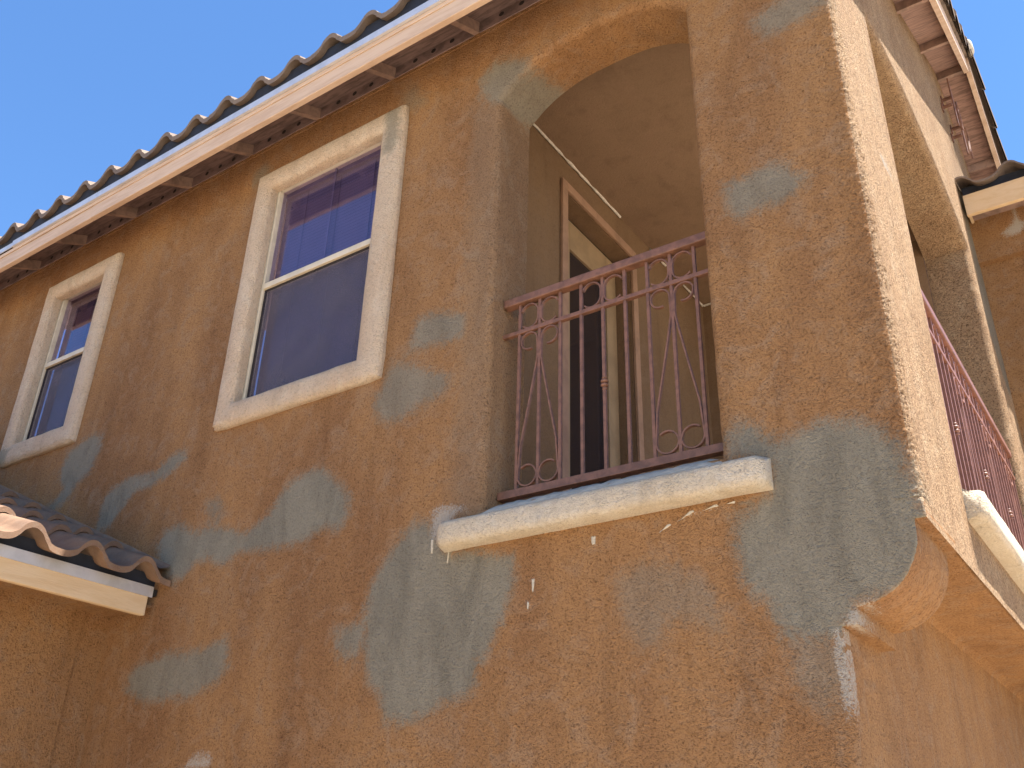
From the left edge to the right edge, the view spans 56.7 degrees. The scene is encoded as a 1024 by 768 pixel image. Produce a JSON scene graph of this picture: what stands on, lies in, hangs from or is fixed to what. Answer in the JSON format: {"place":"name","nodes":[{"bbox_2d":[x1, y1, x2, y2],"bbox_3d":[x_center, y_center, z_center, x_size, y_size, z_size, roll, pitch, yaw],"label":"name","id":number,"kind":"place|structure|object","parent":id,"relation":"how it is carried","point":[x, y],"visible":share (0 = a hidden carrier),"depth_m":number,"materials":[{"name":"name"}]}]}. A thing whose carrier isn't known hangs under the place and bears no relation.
{"place":"outdoors","nodes":[
{"label":"outdoors","id":0,"kind":"place"},
{"bbox_2d":[0,0,1023,767],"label":"stucco house","id":1,"kind":"structure","parent":0,"point":[310,542],"depth_m":4.92,"materials":[{"name":"paint"}]},
{"bbox_2d":[0,253,124,467],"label":"window","id":2,"kind":"structure","parent":1,"relation":"in","point":[47,414],"depth_m":7.20,"materials":[{"name":"paint"}]},
{"bbox_2d":[213,105,408,431],"bbox_3d":[-1.040,-0.605,5.943,1.320,1.907,0.656,-16,-33,31],"label":"window","id":3,"kind":"structure","parent":1,"relation":"in","point":[324,321],"depth_m":5.76,"materials":[{"name":"paint"}]},
{"bbox_2d":[560,177,644,491],"bbox_3d":[0.303,0.109,6.372,0.744,2.805,1.310,-16,-33,31],"label":"balcony door","id":4,"kind":"structure","parent":1,"relation":"in","point":[578,255],"depth_m":6.45,"materials":[{"name":"paint"}]},
{"bbox_2d":[497,231,722,502],"bbox_3d":[0.423,-0.072,4.297,1.170,1.073,0.050,-16,-33,31],"label":"balcony railing","id":5,"kind":"object","parent":1,"relation":"attached to","point":[609,272],"visible":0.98,"depth_m":4.28,"materials":[{"name":"metal"}]},
{"bbox_2d":[940,78,973,158],"bbox_3d":[3.964,-2.368,8.501,0.122,0.727,0.456,-16,-33,31],"label":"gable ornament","id":6,"kind":"object","parent":1,"relation":"attached to","point":[958,117],"visible":1,"depth_m":8.47,"materials":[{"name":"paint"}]},
{"bbox_2d":[921,290,1023,550],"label":"balcony railing","id":7,"kind":"object","parent":1,"relation":"attached to","point":[982,452],"visible":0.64,"depth_m":5.13,"materials":[{"name":"metal"}]},
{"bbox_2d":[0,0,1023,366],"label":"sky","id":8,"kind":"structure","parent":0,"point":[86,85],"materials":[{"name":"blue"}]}
]}

